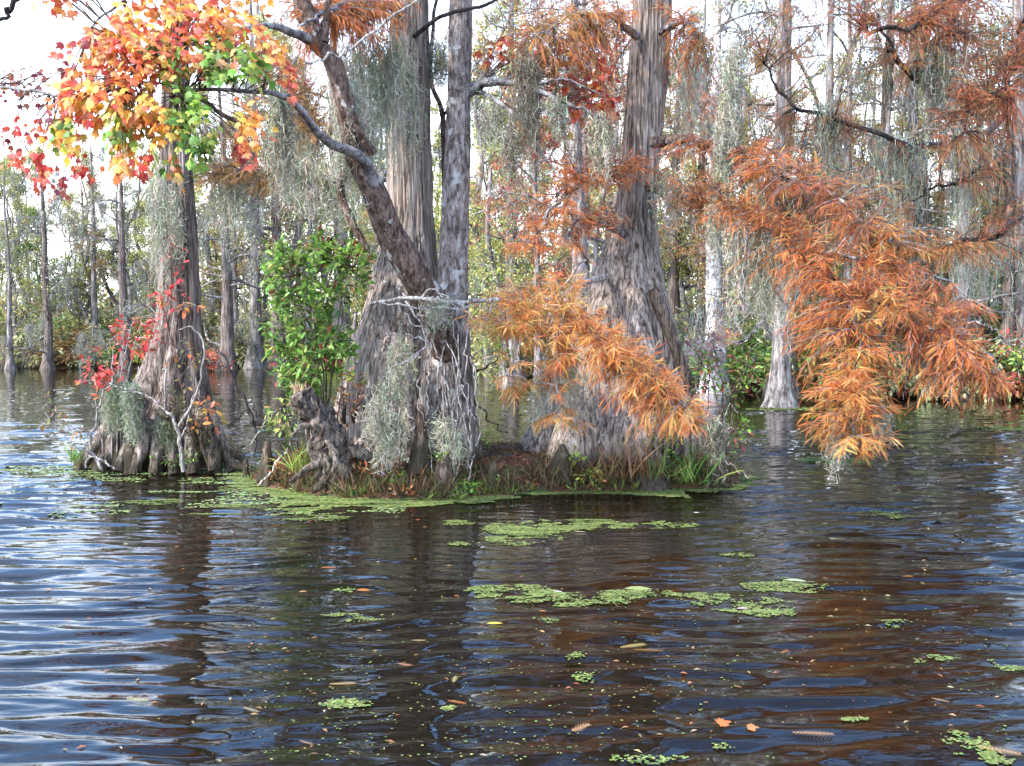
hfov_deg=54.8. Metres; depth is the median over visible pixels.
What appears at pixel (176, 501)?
duckweed patch
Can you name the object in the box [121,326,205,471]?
dead branch
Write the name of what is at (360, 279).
cypress tree
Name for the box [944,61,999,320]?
swamp tree
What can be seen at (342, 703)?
duckweed patch
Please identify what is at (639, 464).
dry grass
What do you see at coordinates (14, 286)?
swamp tree
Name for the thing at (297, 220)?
swamp tree
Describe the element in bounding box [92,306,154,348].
bush
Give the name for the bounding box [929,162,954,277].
swamp tree
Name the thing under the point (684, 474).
grass tuft
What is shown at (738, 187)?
swamp tree
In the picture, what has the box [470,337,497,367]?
bush
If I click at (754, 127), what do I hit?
swamp tree
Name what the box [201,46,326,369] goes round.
cypress tree
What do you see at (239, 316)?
bush
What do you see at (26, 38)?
sky
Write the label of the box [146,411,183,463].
spanish moss
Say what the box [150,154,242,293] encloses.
swamp tree
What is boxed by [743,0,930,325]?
cypress tree
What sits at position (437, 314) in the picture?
spanish moss
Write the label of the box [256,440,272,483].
cypress knee
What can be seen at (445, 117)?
swamp tree
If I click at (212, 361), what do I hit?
bush
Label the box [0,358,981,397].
bank
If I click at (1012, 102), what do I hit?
cypress tree
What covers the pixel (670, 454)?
plant
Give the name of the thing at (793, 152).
cypress tree
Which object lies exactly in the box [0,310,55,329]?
bush
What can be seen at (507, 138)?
spanish moss
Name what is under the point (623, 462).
plant
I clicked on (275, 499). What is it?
duckweed
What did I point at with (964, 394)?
bush
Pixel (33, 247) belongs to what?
swamp tree
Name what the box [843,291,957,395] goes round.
spanish moss
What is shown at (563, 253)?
swamp tree
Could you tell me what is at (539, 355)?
maple tree
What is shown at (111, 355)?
bush
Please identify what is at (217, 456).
cypress knee
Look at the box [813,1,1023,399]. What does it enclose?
cypress tree
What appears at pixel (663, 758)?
duckweed patch
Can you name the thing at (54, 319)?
bush
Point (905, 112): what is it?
swamp tree
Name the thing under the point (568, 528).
duckweed patch
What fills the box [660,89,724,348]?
swamp tree
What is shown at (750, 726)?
floating leaf
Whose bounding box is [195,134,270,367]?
cypress tree
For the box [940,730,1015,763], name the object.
duckweed patch
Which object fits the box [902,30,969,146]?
spanish moss
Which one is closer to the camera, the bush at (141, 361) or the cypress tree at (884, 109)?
the cypress tree at (884, 109)
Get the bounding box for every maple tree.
[0,0,460,363]
[469,0,664,276]
[488,0,602,400]
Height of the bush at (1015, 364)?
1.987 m
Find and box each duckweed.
[0,465,404,516]
[62,466,759,512]
[240,511,1008,759]
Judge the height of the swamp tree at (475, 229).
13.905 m
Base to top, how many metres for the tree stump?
1.082 m
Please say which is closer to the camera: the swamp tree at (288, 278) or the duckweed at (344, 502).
the duckweed at (344, 502)
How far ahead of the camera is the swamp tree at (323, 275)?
42.22 m
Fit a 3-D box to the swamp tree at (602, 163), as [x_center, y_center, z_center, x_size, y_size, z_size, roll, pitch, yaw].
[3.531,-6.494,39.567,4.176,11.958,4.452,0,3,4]
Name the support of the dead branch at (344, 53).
attached to the maple tree at (163, 53)
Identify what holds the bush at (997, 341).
on the bank
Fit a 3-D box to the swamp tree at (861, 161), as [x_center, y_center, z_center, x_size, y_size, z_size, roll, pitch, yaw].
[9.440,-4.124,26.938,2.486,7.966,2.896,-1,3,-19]
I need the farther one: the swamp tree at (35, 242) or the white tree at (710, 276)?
the swamp tree at (35, 242)
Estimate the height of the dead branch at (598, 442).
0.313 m
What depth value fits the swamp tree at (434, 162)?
37.98 m
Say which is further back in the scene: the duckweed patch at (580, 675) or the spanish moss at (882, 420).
the spanish moss at (882, 420)
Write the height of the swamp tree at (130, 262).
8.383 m
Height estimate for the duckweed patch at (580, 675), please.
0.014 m
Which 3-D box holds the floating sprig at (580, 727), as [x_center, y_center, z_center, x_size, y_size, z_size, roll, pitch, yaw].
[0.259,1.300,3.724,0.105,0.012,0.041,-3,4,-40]
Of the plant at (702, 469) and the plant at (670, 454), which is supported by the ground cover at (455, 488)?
the plant at (702, 469)
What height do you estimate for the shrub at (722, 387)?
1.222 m
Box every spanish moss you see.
[94,378,125,438]
[114,376,148,450]
[140,146,178,319]
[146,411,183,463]
[161,181,193,283]
[199,173,269,251]
[259,71,302,224]
[259,149,368,234]
[264,112,330,233]
[322,14,421,216]
[323,47,389,243]
[352,387,414,485]
[358,320,425,460]
[386,18,431,211]
[416,294,461,338]
[424,25,447,109]
[424,410,474,480]
[464,89,508,160]
[493,120,524,192]
[500,40,551,200]
[521,361,551,440]
[538,90,576,159]
[541,318,597,447]
[574,104,624,199]
[640,157,709,245]
[672,1,707,159]
[697,412,738,485]
[699,172,735,289]
[703,23,754,248]
[710,206,816,368]
[749,174,837,259]
[806,96,855,190]
[816,420,853,483]
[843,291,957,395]
[855,126,930,244]
[865,400,898,448]
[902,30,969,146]
[932,123,994,281]
[935,222,1023,327]
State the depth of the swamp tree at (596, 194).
34.26 m
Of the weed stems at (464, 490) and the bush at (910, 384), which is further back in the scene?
the bush at (910, 384)
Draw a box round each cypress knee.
[109,443,119,470]
[123,437,134,473]
[213,445,222,473]
[243,458,249,476]
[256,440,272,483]
[260,466,273,487]
[406,404,434,473]
[434,458,452,490]
[478,468,485,483]
[488,460,497,486]
[550,444,576,482]
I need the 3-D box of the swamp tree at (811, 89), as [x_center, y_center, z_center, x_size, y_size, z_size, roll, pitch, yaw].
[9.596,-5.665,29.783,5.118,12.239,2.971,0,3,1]
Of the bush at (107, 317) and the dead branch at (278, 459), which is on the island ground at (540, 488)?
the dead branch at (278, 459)
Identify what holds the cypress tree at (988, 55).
on the bank
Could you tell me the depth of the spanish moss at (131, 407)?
10.27 m
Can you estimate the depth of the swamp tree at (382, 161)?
39.99 m
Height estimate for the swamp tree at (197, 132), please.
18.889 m
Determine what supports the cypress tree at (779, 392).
on the bank
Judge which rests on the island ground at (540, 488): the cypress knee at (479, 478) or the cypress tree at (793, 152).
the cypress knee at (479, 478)
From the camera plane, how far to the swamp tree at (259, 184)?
46.09 m
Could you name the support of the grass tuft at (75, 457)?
in the water
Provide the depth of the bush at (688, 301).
31.98 m
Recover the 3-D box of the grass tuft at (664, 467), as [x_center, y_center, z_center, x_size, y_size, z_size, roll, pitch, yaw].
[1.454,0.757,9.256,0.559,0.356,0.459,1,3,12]
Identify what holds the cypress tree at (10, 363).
in the water
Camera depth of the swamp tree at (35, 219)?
50.47 m
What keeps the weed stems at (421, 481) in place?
on the island ground at (540, 488)
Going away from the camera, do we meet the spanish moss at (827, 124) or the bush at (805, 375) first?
the spanish moss at (827, 124)
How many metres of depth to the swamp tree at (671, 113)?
32.59 m
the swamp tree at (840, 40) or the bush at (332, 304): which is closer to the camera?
the swamp tree at (840, 40)
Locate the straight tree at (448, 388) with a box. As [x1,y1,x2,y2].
[412,0,622,480]
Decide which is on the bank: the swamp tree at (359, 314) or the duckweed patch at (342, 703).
the swamp tree at (359, 314)
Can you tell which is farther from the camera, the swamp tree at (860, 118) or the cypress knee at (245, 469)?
the swamp tree at (860, 118)
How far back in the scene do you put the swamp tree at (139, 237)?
39.81 m
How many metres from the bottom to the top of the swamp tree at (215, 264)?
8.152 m
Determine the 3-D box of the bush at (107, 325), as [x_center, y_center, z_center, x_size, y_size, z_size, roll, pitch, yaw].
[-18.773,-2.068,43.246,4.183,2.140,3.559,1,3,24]
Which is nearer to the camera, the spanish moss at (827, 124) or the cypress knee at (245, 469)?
the cypress knee at (245, 469)
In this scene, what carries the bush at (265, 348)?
on the bank
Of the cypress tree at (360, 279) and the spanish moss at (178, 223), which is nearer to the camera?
the spanish moss at (178, 223)
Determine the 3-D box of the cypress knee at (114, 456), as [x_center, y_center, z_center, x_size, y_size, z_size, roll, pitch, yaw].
[-4.234,0.785,10.557,0.143,0.347,0.149,0,3,0]
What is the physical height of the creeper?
2.714 m
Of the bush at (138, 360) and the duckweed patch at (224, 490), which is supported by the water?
the duckweed patch at (224, 490)
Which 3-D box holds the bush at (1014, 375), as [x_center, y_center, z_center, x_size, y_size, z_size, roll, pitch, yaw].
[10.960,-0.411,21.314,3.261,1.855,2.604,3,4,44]
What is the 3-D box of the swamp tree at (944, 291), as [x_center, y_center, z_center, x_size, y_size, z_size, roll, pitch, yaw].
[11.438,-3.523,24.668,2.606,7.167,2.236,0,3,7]
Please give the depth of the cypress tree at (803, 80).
26.86 m
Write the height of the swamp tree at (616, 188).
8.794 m
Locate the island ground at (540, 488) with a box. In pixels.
[90,444,740,499]
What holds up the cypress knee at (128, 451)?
on the island ground at (540, 488)
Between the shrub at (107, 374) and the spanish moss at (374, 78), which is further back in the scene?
the shrub at (107, 374)
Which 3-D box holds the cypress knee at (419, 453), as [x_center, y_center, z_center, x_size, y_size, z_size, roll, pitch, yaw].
[-0.841,0.510,9.129,0.274,0.636,0.272,0,3,0]
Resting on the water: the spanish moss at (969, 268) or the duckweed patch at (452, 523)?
the duckweed patch at (452, 523)
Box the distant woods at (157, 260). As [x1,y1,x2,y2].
[0,179,1013,328]
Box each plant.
[149,450,199,467]
[150,382,188,422]
[180,400,218,450]
[268,452,292,479]
[327,365,367,428]
[342,368,367,384]
[345,461,399,481]
[383,467,407,481]
[389,483,415,499]
[428,444,449,463]
[458,480,479,494]
[478,431,492,454]
[567,445,586,469]
[571,467,606,484]
[602,453,644,477]
[642,426,690,462]
[683,445,715,480]
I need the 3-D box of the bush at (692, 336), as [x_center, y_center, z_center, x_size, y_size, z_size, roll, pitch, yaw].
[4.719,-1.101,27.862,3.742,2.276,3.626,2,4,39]
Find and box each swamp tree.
[0,140,60,346]
[0,147,58,314]
[0,147,64,306]
[0,151,60,335]
[0,157,60,367]
[11,204,81,342]
[20,139,128,336]
[27,193,58,317]
[39,144,118,341]
[50,164,115,345]
[52,200,100,290]
[54,208,98,314]
[60,141,115,310]
[69,140,158,367]
[86,183,155,322]
[99,181,147,319]
[105,222,117,302]
[109,139,157,335]
[125,34,271,336]
[125,218,145,320]
[126,52,224,237]
[126,145,208,317]
[132,230,156,318]
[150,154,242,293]
[151,198,236,359]
[195,129,218,315]
[201,185,244,331]
[204,94,304,330]
[207,67,322,298]
[210,113,317,330]
[218,151,303,358]
[247,7,352,351]
[260,98,364,311]
[262,147,348,314]
[289,17,388,284]
[293,46,348,289]
[303,147,384,310]
[322,191,372,359]
[326,159,363,319]
[330,133,385,306]
[343,68,438,274]
[350,163,375,321]
[430,12,497,284]
[430,100,481,298]
[432,155,441,257]
[433,0,547,374]
[434,31,561,385]
[468,88,523,343]
[468,139,547,308]
[468,178,491,297]
[468,179,504,363]
[470,86,541,276]
[473,47,557,229]
[480,197,522,352]
[485,90,598,314]
[501,149,561,331]
[537,82,609,233]
[542,196,592,339]
[550,67,625,281]
[561,113,615,272]
[589,108,624,275]
[657,76,726,302]
[657,93,710,302]
[657,95,693,250]
[657,183,694,323]
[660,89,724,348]
[677,121,769,345]
[686,78,766,300]
[704,68,797,330]
[751,0,877,304]
[765,160,860,395]
[767,0,995,277]
[800,92,874,288]
[831,84,901,321]
[854,12,956,301]
[892,0,1011,316]
[904,126,1013,333]
[922,2,1011,308]
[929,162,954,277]
[931,107,1003,340]
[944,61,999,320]
[945,89,1006,341]
[972,1,1013,302]
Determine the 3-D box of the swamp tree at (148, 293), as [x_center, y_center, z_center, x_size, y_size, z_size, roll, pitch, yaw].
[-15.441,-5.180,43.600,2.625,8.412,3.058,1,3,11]
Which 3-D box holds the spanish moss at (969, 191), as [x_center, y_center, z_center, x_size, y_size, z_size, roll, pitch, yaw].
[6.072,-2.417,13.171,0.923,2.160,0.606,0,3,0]
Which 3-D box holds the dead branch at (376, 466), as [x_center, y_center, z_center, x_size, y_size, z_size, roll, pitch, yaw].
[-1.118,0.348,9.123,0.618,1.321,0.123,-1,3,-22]
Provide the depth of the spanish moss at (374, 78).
9.17 m
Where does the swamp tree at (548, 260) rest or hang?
on the bank
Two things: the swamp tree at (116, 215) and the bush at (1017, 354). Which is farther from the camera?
the swamp tree at (116, 215)
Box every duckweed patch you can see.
[123,499,275,507]
[192,483,253,514]
[283,514,349,520]
[318,698,373,707]
[321,587,383,621]
[440,705,456,710]
[442,520,479,545]
[464,584,682,606]
[483,519,697,545]
[533,617,586,659]
[571,671,594,682]
[609,754,688,763]
[677,577,828,616]
[712,716,868,748]
[719,510,908,556]
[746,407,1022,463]
[879,619,902,627]
[913,654,1023,670]
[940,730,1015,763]
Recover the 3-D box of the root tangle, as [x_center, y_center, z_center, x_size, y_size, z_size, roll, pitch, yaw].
[1.964,0.687,9.493,0.266,0.682,0.150,0,3,0]
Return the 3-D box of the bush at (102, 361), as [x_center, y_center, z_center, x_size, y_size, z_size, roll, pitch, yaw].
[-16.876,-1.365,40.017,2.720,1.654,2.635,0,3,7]
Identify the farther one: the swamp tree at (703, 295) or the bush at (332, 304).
the bush at (332, 304)
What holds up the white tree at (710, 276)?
on the bank
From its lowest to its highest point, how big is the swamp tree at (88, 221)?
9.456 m
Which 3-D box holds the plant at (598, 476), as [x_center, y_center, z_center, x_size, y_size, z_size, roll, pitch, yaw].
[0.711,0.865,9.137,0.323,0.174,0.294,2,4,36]
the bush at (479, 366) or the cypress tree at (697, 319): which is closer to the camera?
the cypress tree at (697, 319)
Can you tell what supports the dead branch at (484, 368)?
attached to the straight tree at (448, 388)
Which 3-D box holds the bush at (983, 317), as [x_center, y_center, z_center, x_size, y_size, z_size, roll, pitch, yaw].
[9.679,-0.894,22.746,4.711,2.411,4.009,-3,4,-44]
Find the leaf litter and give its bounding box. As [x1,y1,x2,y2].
[75,437,743,498]
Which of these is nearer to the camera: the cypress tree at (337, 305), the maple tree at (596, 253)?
the maple tree at (596, 253)
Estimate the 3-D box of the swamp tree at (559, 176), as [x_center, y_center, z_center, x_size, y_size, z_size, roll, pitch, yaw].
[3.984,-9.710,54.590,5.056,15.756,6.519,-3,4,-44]
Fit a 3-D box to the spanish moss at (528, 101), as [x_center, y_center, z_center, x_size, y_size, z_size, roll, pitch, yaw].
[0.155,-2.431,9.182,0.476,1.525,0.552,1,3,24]
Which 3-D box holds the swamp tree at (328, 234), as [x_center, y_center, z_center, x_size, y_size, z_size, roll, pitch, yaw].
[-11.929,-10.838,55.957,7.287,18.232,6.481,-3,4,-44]
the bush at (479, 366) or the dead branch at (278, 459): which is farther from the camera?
the bush at (479, 366)
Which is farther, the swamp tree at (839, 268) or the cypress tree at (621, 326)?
the swamp tree at (839, 268)
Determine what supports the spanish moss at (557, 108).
hanging from the cypress tree at (621, 326)
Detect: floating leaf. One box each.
[625,586,649,589]
[712,718,730,726]
[742,723,758,731]
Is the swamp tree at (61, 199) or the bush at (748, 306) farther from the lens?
the swamp tree at (61, 199)
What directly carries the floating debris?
on the water
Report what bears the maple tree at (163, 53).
on the island ground at (540, 488)
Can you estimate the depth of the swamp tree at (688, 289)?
48.95 m
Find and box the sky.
[0,0,1011,327]
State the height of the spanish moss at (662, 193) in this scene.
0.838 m
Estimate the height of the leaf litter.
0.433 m
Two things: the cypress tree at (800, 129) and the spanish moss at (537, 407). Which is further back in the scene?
the cypress tree at (800, 129)
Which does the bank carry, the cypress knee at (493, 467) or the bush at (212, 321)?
the bush at (212, 321)
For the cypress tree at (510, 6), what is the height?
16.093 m
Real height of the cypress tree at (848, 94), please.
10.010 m
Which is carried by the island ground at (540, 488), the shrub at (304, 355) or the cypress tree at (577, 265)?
the shrub at (304, 355)
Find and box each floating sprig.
[127,697,148,701]
[572,722,589,731]
[621,643,643,647]
[794,730,833,735]
[979,745,1021,755]
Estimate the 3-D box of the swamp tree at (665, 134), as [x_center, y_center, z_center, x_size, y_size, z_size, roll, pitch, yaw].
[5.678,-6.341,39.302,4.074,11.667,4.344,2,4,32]
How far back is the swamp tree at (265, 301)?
44.17 m
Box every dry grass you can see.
[540,457,615,476]
[567,427,672,480]
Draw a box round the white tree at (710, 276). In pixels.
[611,0,823,393]
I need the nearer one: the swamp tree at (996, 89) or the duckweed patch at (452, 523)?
the duckweed patch at (452, 523)
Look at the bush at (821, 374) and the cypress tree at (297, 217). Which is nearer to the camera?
the bush at (821, 374)
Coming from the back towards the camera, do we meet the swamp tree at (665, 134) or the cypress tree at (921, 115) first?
the swamp tree at (665, 134)
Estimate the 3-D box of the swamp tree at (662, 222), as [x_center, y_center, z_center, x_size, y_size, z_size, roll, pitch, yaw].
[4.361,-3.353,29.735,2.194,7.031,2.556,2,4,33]
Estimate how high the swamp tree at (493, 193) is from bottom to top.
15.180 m
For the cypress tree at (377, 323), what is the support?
on the island ground at (540, 488)
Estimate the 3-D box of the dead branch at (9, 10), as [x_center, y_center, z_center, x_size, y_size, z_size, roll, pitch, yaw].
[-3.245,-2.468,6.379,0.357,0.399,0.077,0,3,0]
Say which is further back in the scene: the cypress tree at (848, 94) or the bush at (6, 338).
the bush at (6, 338)
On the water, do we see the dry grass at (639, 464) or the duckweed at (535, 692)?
the duckweed at (535, 692)
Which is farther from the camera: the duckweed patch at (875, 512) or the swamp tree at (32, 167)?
the swamp tree at (32, 167)
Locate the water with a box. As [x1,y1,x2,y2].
[0,368,1023,765]
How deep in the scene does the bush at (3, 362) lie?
40.08 m
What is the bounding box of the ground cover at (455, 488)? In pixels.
[91,439,744,499]
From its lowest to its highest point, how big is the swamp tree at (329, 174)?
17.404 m
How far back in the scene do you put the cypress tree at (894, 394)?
22.14 m
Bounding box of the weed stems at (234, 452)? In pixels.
[66,444,250,467]
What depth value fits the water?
5.30 m
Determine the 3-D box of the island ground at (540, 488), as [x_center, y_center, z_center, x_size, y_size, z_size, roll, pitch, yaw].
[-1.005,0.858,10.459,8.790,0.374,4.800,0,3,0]
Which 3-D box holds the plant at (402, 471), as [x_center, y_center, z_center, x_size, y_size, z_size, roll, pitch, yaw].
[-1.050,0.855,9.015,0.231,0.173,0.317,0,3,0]
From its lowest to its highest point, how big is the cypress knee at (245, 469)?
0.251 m
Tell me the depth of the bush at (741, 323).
25.90 m
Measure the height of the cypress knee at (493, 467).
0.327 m
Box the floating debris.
[57,504,1011,760]
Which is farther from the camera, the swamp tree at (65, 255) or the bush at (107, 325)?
the swamp tree at (65, 255)
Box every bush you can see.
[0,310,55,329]
[0,314,92,367]
[0,330,25,355]
[0,336,40,366]
[17,292,119,342]
[23,325,111,364]
[24,320,75,355]
[30,309,75,346]
[55,317,116,348]
[60,329,118,367]
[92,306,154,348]
[92,330,139,365]
[100,315,148,351]
[130,328,150,363]
[131,300,220,358]
[135,333,214,362]
[201,302,262,330]
[203,334,218,363]
[205,301,356,361]
[205,319,269,368]
[205,333,234,369]
[263,295,358,343]
[296,315,357,344]
[314,326,352,369]
[345,312,357,344]
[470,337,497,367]
[472,331,532,371]
[474,313,567,375]
[494,321,570,370]
[496,296,568,348]
[525,321,569,374]
[676,305,705,378]
[677,313,769,388]
[680,288,808,322]
[681,288,696,320]
[689,283,819,370]
[692,327,771,386]
[725,297,855,344]
[725,317,838,389]
[731,304,806,348]
[753,330,876,395]
[755,315,919,396]
[759,341,899,397]
[831,315,1018,401]
[834,303,1004,397]
[858,292,1020,395]
[890,319,1022,401]
[935,299,998,342]
[959,328,1023,399]
[971,295,1023,378]
[977,361,1023,398]
[991,330,1023,392]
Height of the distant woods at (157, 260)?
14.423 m
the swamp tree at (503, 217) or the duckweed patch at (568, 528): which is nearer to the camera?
the duckweed patch at (568, 528)
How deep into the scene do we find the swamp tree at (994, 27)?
22.73 m
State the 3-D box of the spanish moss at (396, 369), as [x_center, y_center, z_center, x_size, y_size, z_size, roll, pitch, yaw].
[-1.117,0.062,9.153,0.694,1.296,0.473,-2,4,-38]
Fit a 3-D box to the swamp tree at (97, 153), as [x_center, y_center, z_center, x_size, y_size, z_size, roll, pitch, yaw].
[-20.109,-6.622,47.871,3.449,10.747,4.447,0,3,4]
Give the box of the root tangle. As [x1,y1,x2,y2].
[704,419,730,487]
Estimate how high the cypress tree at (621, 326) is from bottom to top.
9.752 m
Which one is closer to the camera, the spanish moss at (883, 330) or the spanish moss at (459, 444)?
the spanish moss at (883, 330)
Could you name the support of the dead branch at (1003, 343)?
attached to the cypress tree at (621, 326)
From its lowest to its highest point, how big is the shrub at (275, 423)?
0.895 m
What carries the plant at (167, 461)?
attached to the cypress tree at (151, 373)
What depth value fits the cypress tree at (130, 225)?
68.93 m
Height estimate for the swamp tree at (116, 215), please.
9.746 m
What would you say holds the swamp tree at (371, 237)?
on the bank
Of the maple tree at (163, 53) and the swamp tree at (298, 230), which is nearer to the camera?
the maple tree at (163, 53)
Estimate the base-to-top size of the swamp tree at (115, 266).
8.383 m
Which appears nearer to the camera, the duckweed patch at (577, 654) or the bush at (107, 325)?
the duckweed patch at (577, 654)
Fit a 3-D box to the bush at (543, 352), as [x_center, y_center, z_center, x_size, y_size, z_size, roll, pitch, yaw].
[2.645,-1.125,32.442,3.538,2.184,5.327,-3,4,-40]
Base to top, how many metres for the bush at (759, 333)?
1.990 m
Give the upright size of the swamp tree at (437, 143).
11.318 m
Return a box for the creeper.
[148,213,228,461]
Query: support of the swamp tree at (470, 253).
on the bank
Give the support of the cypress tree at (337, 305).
on the bank
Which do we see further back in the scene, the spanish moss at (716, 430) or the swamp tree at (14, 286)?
the swamp tree at (14, 286)
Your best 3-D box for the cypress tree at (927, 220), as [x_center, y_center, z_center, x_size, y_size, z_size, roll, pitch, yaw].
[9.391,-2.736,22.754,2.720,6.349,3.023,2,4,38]
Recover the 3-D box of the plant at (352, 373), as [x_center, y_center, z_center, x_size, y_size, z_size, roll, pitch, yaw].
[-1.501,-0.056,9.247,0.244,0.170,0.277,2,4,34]
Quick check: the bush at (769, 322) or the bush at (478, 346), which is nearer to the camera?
the bush at (769, 322)
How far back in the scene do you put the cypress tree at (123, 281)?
37.65 m
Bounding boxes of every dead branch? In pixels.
[0,0,19,20]
[83,348,138,469]
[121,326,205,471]
[209,343,266,458]
[250,408,299,484]
[271,0,418,65]
[364,353,420,482]
[471,356,508,432]
[595,414,621,444]
[719,403,749,478]
[895,319,1023,399]
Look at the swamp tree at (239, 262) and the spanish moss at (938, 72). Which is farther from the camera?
the swamp tree at (239, 262)
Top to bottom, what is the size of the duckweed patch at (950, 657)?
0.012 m
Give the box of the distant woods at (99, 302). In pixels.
[0,178,991,335]
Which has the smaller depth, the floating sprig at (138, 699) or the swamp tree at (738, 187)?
the floating sprig at (138, 699)
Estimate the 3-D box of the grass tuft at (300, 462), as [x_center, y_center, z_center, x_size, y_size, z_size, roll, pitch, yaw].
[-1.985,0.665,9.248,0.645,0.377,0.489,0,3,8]
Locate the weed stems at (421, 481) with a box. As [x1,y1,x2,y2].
[276,452,733,498]
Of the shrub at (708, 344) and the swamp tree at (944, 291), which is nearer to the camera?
the shrub at (708, 344)
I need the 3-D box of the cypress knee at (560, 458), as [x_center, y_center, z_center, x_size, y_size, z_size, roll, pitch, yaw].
[0.495,0.754,9.353,0.251,0.361,0.246,-2,3,-28]
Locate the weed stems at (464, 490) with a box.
[281,464,718,498]
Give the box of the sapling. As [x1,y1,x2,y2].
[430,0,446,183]
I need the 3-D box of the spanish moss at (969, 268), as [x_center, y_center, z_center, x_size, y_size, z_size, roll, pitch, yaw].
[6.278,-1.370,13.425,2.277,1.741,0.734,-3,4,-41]
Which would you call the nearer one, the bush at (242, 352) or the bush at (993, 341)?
the bush at (993, 341)
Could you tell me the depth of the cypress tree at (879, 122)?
37.63 m
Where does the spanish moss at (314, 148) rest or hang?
hanging from the cypress tree at (377, 323)
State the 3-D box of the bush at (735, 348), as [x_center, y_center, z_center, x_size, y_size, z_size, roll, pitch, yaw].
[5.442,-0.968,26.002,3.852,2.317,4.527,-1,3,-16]
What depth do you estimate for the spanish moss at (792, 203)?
8.67 m
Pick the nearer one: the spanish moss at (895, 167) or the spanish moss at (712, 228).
the spanish moss at (712, 228)
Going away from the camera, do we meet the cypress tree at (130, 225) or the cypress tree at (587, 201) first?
the cypress tree at (587, 201)
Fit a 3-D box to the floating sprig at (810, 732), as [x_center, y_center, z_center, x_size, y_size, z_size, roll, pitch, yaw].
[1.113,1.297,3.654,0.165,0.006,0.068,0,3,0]
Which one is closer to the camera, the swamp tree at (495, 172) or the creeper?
the creeper
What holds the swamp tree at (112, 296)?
on the bank
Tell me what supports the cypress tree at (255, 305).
on the bank
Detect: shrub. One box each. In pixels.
[27,391,104,462]
[74,296,166,457]
[255,224,379,460]
[259,382,309,469]
[683,327,725,422]
[688,346,772,468]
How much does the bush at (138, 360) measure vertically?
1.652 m
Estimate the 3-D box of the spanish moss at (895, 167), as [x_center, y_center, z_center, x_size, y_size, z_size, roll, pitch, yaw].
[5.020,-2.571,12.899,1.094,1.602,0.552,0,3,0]
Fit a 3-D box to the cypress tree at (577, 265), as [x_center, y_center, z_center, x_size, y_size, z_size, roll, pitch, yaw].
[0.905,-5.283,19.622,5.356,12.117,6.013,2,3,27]
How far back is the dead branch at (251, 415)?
9.93 m
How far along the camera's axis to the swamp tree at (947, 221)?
22.65 m
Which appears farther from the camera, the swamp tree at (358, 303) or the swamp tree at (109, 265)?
the swamp tree at (109, 265)
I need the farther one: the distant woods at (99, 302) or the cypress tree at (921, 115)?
the distant woods at (99, 302)
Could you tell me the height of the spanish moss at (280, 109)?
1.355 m
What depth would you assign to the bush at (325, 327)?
39.92 m
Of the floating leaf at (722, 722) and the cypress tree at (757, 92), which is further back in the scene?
the cypress tree at (757, 92)
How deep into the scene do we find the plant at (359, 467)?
9.00 m
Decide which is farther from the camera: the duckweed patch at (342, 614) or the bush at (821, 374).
the bush at (821, 374)
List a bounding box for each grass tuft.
[56,440,84,463]
[266,439,315,472]
[637,446,691,479]
[665,444,741,483]
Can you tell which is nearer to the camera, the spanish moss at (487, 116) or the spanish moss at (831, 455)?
the spanish moss at (831, 455)
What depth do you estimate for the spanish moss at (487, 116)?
9.35 m
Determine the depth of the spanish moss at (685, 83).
10.80 m
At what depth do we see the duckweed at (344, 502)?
8.91 m
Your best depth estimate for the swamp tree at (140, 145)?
43.11 m
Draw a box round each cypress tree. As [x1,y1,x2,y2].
[0,156,83,369]
[0,166,81,329]
[0,172,63,369]
[22,135,132,364]
[59,131,158,371]
[73,0,254,474]
[110,155,155,316]
[112,82,274,371]
[128,0,315,369]
[187,0,438,461]
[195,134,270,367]
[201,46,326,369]
[216,0,382,358]
[240,99,348,316]
[241,94,377,369]
[344,235,437,295]
[369,0,1016,490]
[437,0,627,377]
[440,0,700,337]
[492,1,677,311]
[527,141,613,308]
[542,83,667,286]
[620,6,796,360]
[657,0,774,323]
[664,0,901,398]
[674,0,896,408]
[677,68,808,309]
[690,20,839,328]
[698,30,818,303]
[714,0,1023,398]
[727,71,838,300]
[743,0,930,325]
[792,0,947,396]
[808,0,998,397]
[811,0,990,397]
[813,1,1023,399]
[825,0,1023,322]
[833,62,938,302]
[852,140,983,339]
[864,0,987,298]
[895,131,1001,298]
[898,73,1023,398]
[948,37,1011,254]
[958,0,1011,217]
[978,155,1013,335]
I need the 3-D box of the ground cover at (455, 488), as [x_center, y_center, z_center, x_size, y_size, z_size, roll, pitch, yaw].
[-1.381,0.805,10.288,7.466,0.354,2.955,1,3,10]
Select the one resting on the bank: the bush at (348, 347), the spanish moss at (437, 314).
the bush at (348, 347)
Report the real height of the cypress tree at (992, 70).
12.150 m
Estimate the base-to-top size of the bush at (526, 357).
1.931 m
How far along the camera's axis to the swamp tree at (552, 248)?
37.37 m
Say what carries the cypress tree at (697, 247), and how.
on the bank
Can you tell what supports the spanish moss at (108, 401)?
hanging from the cypress tree at (151, 373)
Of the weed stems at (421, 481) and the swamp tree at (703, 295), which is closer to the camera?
the weed stems at (421, 481)
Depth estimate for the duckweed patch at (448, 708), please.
3.92 m
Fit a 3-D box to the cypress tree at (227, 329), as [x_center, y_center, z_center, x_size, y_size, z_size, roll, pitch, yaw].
[-10.976,-5.801,36.744,5.130,11.974,5.702,2,4,33]
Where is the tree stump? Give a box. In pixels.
[288,378,372,493]
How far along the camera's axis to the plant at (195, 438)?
10.33 m
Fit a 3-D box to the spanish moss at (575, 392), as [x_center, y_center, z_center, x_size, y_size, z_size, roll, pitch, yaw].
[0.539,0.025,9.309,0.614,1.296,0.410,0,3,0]
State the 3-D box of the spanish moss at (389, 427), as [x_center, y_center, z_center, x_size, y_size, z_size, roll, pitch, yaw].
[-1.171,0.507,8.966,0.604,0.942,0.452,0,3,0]

